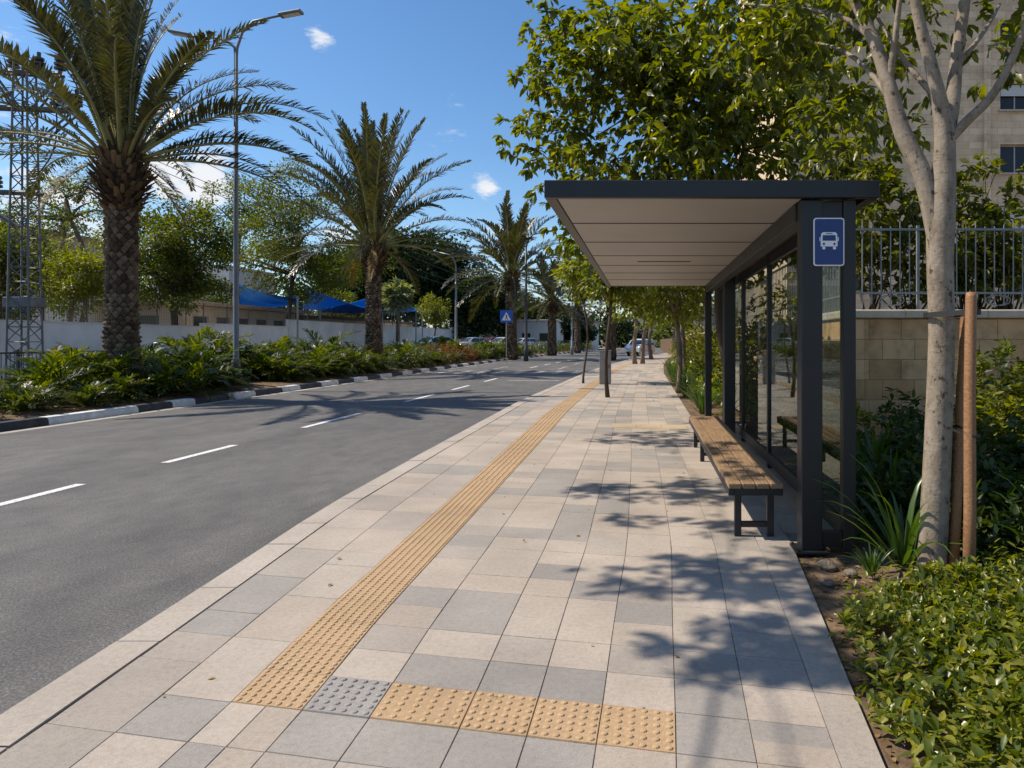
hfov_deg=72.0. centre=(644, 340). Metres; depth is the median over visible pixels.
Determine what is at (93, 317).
house
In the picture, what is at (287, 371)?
fern plant
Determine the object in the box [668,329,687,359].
shrub
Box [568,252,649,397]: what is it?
street tree
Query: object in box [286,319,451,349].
boundary wall
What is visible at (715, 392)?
strap leaf plant
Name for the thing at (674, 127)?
street tree
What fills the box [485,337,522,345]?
parked car
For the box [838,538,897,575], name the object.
strap leaf plant
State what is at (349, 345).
fern plant
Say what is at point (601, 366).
utility cabinet
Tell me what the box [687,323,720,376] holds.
shrub
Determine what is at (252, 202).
power line
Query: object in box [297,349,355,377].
fern plant
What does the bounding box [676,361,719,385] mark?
strap leaf plant
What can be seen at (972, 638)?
ground cover
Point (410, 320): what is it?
tree
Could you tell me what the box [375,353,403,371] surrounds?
fern plant
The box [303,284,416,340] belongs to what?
shade sail
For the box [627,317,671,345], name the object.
house
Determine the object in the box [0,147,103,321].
tree
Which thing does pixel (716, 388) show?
strap leaf plant
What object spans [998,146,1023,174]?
window
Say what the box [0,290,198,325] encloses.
fence
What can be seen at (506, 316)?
crossing sign
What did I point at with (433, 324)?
tree
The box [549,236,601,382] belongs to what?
street tree
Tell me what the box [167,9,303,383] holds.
street lamp
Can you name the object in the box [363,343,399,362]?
shrub
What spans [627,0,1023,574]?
street tree
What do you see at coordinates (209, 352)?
fern plant
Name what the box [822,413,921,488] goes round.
strap leaf plant
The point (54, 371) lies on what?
fern plant
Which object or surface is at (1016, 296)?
shrub
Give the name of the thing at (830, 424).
shrub
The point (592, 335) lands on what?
tree
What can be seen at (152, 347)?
fern plant
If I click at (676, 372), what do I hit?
strap leaf plant
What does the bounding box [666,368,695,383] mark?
strap leaf plant
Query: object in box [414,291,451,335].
tree
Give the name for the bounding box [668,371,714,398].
strap leaf plant
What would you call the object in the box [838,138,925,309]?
shrub
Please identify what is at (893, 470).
strap leaf plant
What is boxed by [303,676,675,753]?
warning paving
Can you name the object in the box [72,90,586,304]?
power line
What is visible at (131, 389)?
fern plant
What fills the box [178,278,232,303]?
tree
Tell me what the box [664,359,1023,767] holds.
bed soil
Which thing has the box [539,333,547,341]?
window
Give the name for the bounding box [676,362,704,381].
strap leaf plant
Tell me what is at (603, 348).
ground
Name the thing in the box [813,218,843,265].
bus stop sign
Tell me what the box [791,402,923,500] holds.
shrub
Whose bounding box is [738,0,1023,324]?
apartment building
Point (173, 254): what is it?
tree
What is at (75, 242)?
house
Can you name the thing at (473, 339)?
parked car
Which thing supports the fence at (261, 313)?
on the boundary wall at (260, 333)
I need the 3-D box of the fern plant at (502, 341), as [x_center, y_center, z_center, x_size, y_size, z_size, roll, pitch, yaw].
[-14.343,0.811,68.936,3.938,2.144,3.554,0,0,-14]
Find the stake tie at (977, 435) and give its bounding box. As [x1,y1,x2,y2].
[949,425,980,437]
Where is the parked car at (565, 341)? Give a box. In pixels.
[560,340,573,346]
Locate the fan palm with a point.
(398, 295)
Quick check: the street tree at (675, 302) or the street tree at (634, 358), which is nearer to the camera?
the street tree at (675, 302)
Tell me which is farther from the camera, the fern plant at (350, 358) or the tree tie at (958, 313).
the fern plant at (350, 358)
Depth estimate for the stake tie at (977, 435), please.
4.50 m
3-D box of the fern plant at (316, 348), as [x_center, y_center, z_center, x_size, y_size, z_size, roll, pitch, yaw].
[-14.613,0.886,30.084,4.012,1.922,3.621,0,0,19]
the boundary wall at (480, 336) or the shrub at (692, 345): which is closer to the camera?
the shrub at (692, 345)
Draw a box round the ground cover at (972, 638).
[827,524,1023,767]
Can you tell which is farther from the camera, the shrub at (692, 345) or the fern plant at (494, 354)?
the fern plant at (494, 354)
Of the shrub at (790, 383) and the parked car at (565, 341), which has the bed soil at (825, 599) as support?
the shrub at (790, 383)
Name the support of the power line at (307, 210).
attached to the lattice pylon
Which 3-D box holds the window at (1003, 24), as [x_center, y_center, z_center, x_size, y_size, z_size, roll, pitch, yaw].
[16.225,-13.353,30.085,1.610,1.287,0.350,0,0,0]
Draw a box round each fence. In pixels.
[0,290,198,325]
[202,303,285,325]
[288,303,445,328]
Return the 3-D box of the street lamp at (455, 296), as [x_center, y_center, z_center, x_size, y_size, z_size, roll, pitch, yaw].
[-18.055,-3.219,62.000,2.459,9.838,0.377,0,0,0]
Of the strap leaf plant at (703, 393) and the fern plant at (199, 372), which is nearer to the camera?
the strap leaf plant at (703, 393)
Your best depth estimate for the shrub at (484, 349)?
56.85 m
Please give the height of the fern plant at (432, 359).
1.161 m
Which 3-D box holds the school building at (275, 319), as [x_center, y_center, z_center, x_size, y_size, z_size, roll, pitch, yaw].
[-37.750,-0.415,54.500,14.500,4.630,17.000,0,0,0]
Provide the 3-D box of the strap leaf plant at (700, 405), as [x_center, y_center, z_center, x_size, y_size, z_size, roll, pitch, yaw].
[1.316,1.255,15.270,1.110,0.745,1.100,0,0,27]
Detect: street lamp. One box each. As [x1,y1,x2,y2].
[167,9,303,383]
[431,251,456,340]
[524,230,551,360]
[570,293,573,354]
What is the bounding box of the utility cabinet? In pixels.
[599,350,611,383]
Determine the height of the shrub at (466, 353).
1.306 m
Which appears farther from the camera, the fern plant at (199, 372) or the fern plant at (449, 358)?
the fern plant at (449, 358)
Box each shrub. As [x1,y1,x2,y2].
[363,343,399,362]
[397,347,428,368]
[430,342,458,363]
[436,342,460,352]
[448,341,476,361]
[454,347,475,360]
[459,340,485,360]
[471,346,492,359]
[475,342,493,358]
[483,343,501,357]
[529,339,546,353]
[556,340,567,351]
[561,341,570,350]
[584,341,595,349]
[667,353,691,365]
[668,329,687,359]
[676,323,702,359]
[683,327,716,380]
[683,329,704,366]
[686,353,717,383]
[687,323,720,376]
[689,364,750,405]
[692,319,749,398]
[702,360,720,386]
[713,319,779,417]
[735,272,796,432]
[746,307,838,454]
[780,361,887,487]
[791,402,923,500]
[823,415,1023,545]
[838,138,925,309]
[856,188,981,309]
[856,455,999,536]
[876,360,1023,502]
[901,223,1019,309]
[914,478,1023,572]
[952,336,1023,457]
[955,151,1023,309]
[955,200,1023,309]
[994,399,1023,501]
[999,374,1022,434]
[1000,480,1023,571]
[1008,275,1023,300]
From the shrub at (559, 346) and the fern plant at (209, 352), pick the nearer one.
the fern plant at (209, 352)
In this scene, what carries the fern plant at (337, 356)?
on the island soil at (255, 385)
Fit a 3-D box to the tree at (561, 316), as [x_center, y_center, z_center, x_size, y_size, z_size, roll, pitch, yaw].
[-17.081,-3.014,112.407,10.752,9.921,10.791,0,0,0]
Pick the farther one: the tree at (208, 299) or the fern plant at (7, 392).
the tree at (208, 299)
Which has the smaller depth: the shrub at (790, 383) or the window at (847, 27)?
the shrub at (790, 383)
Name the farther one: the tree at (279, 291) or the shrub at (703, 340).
the tree at (279, 291)
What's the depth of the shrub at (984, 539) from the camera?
4.87 m
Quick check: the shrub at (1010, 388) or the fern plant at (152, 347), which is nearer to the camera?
the shrub at (1010, 388)
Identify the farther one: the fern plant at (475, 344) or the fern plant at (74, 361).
the fern plant at (475, 344)
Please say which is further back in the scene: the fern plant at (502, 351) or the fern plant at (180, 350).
the fern plant at (502, 351)
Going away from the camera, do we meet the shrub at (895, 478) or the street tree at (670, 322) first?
the shrub at (895, 478)
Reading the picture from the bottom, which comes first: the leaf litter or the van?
the leaf litter
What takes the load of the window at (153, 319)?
in the school building at (275, 319)
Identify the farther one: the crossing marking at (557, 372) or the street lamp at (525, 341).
the street lamp at (525, 341)
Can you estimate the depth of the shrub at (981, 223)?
10.67 m
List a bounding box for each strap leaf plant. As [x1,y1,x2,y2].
[662,362,687,381]
[664,360,692,379]
[665,369,695,396]
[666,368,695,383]
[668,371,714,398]
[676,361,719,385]
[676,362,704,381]
[677,382,715,405]
[684,383,721,413]
[695,374,737,407]
[701,371,740,404]
[811,454,977,567]
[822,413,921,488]
[831,438,912,513]
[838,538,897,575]
[980,471,1023,540]
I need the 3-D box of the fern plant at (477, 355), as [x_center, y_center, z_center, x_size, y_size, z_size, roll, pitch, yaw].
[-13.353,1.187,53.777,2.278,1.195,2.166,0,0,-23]
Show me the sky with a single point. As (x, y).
(445, 62)
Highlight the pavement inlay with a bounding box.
[612,423,686,428]
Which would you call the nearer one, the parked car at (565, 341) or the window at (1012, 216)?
the window at (1012, 216)
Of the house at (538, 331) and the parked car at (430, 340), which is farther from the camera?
the house at (538, 331)
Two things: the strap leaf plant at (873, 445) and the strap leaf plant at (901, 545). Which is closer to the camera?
the strap leaf plant at (901, 545)
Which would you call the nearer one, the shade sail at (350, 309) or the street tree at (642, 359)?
the street tree at (642, 359)
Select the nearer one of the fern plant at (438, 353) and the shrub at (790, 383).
the shrub at (790, 383)
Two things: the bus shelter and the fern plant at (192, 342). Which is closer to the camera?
the bus shelter
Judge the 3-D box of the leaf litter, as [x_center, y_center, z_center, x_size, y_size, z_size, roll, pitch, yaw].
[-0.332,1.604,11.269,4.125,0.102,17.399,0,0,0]
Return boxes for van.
[625,339,654,355]
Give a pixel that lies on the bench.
(737, 463)
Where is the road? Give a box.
[0,348,664,714]
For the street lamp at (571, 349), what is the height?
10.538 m
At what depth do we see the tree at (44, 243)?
40.31 m
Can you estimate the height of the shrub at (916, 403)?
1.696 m
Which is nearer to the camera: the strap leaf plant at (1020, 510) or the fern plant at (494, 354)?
the strap leaf plant at (1020, 510)
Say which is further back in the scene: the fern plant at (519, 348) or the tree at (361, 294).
the tree at (361, 294)
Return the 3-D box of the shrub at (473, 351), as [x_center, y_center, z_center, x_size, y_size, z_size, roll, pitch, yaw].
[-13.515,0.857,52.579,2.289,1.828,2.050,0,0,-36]
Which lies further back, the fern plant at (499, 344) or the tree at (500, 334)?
the tree at (500, 334)
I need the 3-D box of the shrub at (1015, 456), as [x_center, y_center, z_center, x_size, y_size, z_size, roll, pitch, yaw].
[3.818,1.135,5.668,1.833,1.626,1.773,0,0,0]
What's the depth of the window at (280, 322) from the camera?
59.39 m
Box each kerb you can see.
[0,350,596,431]
[0,353,663,753]
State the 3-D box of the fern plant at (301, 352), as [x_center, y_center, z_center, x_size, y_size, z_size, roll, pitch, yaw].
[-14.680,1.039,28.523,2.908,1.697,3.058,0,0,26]
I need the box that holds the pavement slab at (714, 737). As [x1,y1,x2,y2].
[676,713,833,763]
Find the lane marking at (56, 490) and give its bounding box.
[0,358,580,505]
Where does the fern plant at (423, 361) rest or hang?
on the island soil at (255, 385)
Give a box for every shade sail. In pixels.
[239,284,302,345]
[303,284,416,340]
[313,298,422,343]
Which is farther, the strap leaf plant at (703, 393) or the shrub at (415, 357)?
the shrub at (415, 357)
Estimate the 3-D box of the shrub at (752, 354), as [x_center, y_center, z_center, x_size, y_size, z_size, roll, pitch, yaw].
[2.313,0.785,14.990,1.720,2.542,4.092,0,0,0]
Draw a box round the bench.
[689,416,782,536]
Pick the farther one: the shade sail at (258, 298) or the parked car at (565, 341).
the parked car at (565, 341)
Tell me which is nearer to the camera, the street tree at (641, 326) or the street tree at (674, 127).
the street tree at (674, 127)
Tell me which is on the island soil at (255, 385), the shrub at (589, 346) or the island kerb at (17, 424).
the shrub at (589, 346)
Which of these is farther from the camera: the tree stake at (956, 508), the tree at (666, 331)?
the tree at (666, 331)
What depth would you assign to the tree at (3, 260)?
30.18 m
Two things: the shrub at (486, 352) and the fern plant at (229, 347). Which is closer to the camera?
the fern plant at (229, 347)
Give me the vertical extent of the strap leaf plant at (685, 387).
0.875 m
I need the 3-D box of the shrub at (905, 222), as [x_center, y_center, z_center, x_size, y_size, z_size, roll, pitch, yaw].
[4.168,-1.343,10.801,1.899,2.213,1.572,0,0,0]
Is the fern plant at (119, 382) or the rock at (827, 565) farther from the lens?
the fern plant at (119, 382)
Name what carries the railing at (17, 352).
on the far pavement
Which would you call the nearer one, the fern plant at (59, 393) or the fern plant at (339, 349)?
the fern plant at (59, 393)
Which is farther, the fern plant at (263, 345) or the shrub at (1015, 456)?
the fern plant at (263, 345)
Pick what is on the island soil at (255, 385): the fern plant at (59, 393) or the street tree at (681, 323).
the fern plant at (59, 393)
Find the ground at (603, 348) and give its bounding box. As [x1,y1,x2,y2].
[597,341,797,555]
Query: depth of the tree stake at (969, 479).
4.32 m
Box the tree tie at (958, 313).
[923,309,980,317]
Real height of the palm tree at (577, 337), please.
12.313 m
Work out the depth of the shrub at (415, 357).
38.55 m
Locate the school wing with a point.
(337, 319)
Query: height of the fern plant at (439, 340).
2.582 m
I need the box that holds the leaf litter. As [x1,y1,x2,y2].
[162,397,998,761]
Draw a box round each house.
[0,222,104,278]
[12,284,143,322]
[151,264,273,303]
[517,319,562,349]
[589,321,600,349]
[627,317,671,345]
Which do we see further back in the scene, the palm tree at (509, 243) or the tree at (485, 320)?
the tree at (485, 320)
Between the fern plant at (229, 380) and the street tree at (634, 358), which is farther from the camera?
the street tree at (634, 358)
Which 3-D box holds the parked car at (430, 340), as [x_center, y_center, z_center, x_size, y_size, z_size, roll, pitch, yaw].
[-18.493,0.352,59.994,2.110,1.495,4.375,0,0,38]
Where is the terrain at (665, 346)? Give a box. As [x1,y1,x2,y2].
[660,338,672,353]
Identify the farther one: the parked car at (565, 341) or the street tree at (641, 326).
the parked car at (565, 341)
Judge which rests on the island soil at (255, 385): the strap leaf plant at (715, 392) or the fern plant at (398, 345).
the fern plant at (398, 345)
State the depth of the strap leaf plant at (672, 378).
27.21 m
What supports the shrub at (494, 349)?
on the island soil at (255, 385)
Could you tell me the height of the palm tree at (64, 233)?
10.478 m
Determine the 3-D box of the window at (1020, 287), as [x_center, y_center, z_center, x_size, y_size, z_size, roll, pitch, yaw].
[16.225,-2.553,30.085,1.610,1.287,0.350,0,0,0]
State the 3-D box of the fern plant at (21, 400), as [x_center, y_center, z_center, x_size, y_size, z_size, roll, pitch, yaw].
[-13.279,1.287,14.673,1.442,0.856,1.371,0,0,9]
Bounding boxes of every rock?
[817,559,837,571]
[823,579,833,586]
[844,568,858,576]
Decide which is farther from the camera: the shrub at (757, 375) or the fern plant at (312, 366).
the fern plant at (312, 366)
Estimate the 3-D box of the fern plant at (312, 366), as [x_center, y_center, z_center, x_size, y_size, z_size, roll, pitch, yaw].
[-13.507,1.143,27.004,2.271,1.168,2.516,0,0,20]
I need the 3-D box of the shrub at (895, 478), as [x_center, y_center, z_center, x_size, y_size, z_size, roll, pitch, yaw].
[2.296,1.354,5.749,1.232,1.016,1.422,0,0,0]
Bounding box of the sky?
[0,0,737,327]
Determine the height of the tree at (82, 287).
7.405 m
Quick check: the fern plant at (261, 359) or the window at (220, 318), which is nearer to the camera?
the fern plant at (261, 359)
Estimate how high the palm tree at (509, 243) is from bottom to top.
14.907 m
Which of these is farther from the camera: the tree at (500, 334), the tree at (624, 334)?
the tree at (624, 334)
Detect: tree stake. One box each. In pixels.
[947,316,964,579]
[962,292,976,582]
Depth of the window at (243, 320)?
54.21 m
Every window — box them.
[138,315,158,324]
[193,315,206,325]
[216,317,228,323]
[239,318,247,324]
[256,319,266,324]
[274,320,282,325]
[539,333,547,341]
[845,26,861,45]
[856,273,860,291]
[998,22,1022,48]
[998,85,1023,111]
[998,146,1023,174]
[1000,206,1023,232]
[1000,275,1023,296]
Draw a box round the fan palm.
[381,275,416,342]
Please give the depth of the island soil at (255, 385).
19.40 m
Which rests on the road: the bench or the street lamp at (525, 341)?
the street lamp at (525, 341)
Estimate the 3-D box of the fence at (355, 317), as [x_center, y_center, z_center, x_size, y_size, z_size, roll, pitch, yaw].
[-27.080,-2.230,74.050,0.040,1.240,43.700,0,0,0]
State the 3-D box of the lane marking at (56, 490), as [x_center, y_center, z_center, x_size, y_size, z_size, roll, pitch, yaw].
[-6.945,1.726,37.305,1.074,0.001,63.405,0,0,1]
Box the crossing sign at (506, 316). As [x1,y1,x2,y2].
[500,310,512,362]
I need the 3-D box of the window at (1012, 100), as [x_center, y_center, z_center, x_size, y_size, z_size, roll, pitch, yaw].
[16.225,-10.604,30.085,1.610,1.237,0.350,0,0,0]
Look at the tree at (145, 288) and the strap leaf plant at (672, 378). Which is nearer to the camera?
the strap leaf plant at (672, 378)
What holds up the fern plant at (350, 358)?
on the island soil at (255, 385)
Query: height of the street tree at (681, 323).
5.606 m
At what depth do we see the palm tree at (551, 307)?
79.51 m
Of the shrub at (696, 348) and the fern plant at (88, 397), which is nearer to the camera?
the fern plant at (88, 397)
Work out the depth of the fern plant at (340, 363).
29.59 m
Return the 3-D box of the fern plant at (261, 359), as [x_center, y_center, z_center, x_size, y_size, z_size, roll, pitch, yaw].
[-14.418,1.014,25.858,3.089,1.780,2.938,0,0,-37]
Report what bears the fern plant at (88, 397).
on the island soil at (255, 385)
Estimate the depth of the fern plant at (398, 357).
37.28 m
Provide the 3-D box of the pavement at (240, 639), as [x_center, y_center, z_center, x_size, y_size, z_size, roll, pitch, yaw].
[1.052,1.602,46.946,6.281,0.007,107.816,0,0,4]
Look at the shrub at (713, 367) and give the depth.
20.17 m
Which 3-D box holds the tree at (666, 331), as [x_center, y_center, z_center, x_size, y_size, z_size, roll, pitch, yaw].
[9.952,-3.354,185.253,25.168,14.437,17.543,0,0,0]
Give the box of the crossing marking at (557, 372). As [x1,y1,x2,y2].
[431,363,581,380]
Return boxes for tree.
[0,0,344,388]
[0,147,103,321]
[0,201,82,321]
[0,206,66,322]
[10,229,104,321]
[41,212,94,267]
[78,188,247,324]
[139,280,156,299]
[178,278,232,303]
[187,155,399,318]
[196,171,285,267]
[249,101,494,358]
[274,274,316,314]
[300,288,364,317]
[303,230,402,319]
[316,290,427,326]
[357,226,457,321]
[402,228,491,328]
[413,304,459,328]
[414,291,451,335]
[435,190,574,359]
[440,272,518,340]
[492,0,930,415]
[493,290,535,336]
[517,251,594,355]
[517,293,570,334]
[541,274,618,352]
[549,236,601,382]
[563,303,599,348]
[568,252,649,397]
[568,280,616,359]
[591,305,660,347]
[597,286,714,392]
[601,286,714,374]
[612,294,655,363]
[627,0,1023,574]
[627,306,661,363]
[629,291,714,368]
[639,317,671,358]
[646,316,693,347]
[647,319,674,353]
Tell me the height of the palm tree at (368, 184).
13.778 m
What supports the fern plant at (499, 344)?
on the island soil at (255, 385)
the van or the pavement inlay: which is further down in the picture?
the pavement inlay
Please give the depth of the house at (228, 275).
95.06 m
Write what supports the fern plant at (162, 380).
on the island soil at (255, 385)
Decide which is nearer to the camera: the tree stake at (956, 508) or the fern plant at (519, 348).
the tree stake at (956, 508)
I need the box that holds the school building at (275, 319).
[92,300,311,325]
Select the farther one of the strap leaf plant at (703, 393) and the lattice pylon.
the lattice pylon
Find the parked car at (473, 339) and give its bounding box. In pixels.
[459,337,488,346]
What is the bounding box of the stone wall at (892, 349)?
[686,310,1023,460]
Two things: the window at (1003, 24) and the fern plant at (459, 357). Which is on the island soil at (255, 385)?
the fern plant at (459, 357)
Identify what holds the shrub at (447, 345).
on the island soil at (255, 385)
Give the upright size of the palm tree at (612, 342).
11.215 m
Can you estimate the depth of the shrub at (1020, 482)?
5.03 m
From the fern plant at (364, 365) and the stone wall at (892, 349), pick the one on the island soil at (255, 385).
the fern plant at (364, 365)
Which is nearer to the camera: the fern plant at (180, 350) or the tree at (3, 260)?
the fern plant at (180, 350)
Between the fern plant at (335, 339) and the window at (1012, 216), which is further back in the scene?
the fern plant at (335, 339)
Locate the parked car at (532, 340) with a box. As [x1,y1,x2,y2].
[518,338,540,347]
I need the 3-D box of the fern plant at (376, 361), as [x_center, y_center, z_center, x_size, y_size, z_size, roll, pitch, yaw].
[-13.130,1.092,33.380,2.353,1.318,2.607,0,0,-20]
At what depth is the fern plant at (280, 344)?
28.84 m
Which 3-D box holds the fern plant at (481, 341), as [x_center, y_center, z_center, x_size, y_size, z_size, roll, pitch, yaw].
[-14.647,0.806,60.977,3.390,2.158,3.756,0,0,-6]
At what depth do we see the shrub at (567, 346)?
100.24 m
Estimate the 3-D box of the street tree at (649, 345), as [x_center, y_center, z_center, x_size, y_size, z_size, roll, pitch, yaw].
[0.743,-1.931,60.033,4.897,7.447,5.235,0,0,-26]
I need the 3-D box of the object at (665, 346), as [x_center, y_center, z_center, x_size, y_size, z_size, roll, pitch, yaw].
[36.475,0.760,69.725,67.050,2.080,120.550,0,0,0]
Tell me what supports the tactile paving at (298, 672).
on the pavement at (240, 639)
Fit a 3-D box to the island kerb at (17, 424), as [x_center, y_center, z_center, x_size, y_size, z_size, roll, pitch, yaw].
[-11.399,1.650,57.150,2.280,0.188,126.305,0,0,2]
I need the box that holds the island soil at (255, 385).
[0,349,595,421]
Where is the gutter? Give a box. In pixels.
[0,351,589,433]
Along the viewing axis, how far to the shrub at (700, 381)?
17.23 m
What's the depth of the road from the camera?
8.23 m
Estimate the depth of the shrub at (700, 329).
31.05 m
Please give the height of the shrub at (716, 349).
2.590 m
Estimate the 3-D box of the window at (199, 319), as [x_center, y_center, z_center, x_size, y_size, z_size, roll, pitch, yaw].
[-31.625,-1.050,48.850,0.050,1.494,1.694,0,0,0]
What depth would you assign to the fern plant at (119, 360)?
18.16 m
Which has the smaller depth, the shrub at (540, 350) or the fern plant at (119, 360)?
the fern plant at (119, 360)
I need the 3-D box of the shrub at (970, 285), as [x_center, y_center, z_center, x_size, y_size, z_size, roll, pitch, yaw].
[5.149,-1.082,11.180,1.984,1.691,1.646,0,0,0]
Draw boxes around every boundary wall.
[0,320,202,381]
[199,323,288,347]
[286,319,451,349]
[450,327,497,341]
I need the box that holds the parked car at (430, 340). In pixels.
[409,336,458,345]
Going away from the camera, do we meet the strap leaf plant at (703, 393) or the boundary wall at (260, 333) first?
the strap leaf plant at (703, 393)
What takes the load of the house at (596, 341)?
on the ground at (603, 348)
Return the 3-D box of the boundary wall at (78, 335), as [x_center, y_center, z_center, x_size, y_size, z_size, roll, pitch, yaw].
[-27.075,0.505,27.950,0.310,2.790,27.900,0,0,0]
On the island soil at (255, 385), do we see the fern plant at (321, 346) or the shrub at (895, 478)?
the fern plant at (321, 346)
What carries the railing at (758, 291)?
on the stone wall at (892, 349)
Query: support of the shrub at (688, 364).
on the bed soil at (825, 599)
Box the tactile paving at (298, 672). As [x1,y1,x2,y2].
[232,354,665,710]
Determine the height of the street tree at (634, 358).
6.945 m
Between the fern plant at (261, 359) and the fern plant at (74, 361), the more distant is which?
the fern plant at (261, 359)
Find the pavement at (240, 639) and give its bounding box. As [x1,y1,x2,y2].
[0,353,884,767]
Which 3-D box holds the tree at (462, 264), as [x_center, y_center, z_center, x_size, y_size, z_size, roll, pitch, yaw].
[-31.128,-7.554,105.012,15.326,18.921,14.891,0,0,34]
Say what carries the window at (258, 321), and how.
in the school building at (275, 319)
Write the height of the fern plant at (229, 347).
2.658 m
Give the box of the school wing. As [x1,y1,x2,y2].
[295,315,417,326]
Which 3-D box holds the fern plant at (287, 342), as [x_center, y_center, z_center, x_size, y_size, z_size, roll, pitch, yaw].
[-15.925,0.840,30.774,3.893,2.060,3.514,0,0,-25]
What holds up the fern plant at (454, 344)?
on the island soil at (255, 385)
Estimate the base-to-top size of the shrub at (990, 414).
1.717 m
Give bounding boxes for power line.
[0,91,522,302]
[0,99,492,299]
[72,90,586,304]
[81,103,540,301]
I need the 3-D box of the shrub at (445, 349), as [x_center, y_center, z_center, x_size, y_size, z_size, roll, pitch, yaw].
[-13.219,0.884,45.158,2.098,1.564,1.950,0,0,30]
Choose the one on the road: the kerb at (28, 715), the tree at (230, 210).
the kerb at (28, 715)
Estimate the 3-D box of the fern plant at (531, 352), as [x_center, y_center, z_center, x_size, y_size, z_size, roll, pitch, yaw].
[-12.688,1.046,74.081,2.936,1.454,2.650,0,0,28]
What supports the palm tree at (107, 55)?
on the island soil at (255, 385)
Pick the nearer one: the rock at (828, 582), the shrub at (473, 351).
the rock at (828, 582)
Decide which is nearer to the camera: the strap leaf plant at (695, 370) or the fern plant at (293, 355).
the strap leaf plant at (695, 370)
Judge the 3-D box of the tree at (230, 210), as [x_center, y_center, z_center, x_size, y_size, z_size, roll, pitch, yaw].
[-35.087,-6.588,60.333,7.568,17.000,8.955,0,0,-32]
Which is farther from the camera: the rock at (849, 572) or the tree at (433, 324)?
the tree at (433, 324)
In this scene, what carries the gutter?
on the road
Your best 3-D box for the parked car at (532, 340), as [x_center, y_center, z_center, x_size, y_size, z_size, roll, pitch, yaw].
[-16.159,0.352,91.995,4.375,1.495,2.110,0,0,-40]
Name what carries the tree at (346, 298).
on the ground at (603, 348)
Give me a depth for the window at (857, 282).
30.22 m
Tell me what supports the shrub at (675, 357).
on the bed soil at (825, 599)
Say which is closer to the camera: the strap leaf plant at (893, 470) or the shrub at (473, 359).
the strap leaf plant at (893, 470)
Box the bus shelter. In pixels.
[544,180,879,554]
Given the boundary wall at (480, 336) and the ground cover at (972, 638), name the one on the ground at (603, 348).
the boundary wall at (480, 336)
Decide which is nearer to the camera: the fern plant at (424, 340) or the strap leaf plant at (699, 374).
the strap leaf plant at (699, 374)
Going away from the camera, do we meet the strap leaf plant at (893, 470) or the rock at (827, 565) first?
the rock at (827, 565)
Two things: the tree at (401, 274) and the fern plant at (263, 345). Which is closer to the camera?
the fern plant at (263, 345)
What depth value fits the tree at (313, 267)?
52.76 m
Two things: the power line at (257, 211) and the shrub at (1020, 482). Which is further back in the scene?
the power line at (257, 211)
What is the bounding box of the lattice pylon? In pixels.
[0,52,82,377]
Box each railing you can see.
[0,347,174,377]
[690,221,1023,331]
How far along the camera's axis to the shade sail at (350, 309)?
65.75 m
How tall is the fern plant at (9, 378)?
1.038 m
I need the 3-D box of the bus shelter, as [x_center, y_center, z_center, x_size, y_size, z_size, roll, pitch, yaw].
[0.502,0.202,9.335,2.509,2.807,8.390,0,0,0]
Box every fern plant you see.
[0,345,113,405]
[0,373,32,389]
[0,380,22,405]
[0,380,82,411]
[0,381,61,414]
[17,342,142,392]
[17,343,177,398]
[48,378,127,406]
[75,372,156,403]
[97,340,191,378]
[101,378,156,402]
[121,357,215,398]
[141,344,245,391]
[142,351,246,399]
[143,325,269,379]
[164,345,258,388]
[171,328,277,380]
[202,363,251,391]
[226,345,307,381]
[242,335,315,371]
[243,342,291,376]
[244,337,327,355]
[245,347,318,379]
[258,357,318,381]
[272,346,329,374]
[279,355,332,380]
[280,339,366,375]
[291,328,359,353]
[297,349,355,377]
[299,341,339,354]
[310,356,359,374]
[323,352,356,373]
[330,351,378,379]
[332,344,371,358]
[337,341,389,369]
[345,348,385,373]
[355,351,397,372]
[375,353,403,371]
[385,338,439,366]
[386,352,420,369]
[405,349,435,366]
[411,338,451,350]
[411,351,441,364]
[426,335,466,348]
[429,349,452,365]
[440,353,457,362]
[441,339,475,356]
[447,351,468,362]
[466,349,487,359]
[467,338,496,356]
[473,342,494,356]
[483,346,502,358]
[490,339,504,348]
[494,338,518,351]
[494,348,504,356]
[518,344,531,357]
[521,345,539,356]
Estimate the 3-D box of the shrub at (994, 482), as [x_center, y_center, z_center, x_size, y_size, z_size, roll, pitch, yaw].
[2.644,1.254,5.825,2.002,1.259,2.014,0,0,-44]

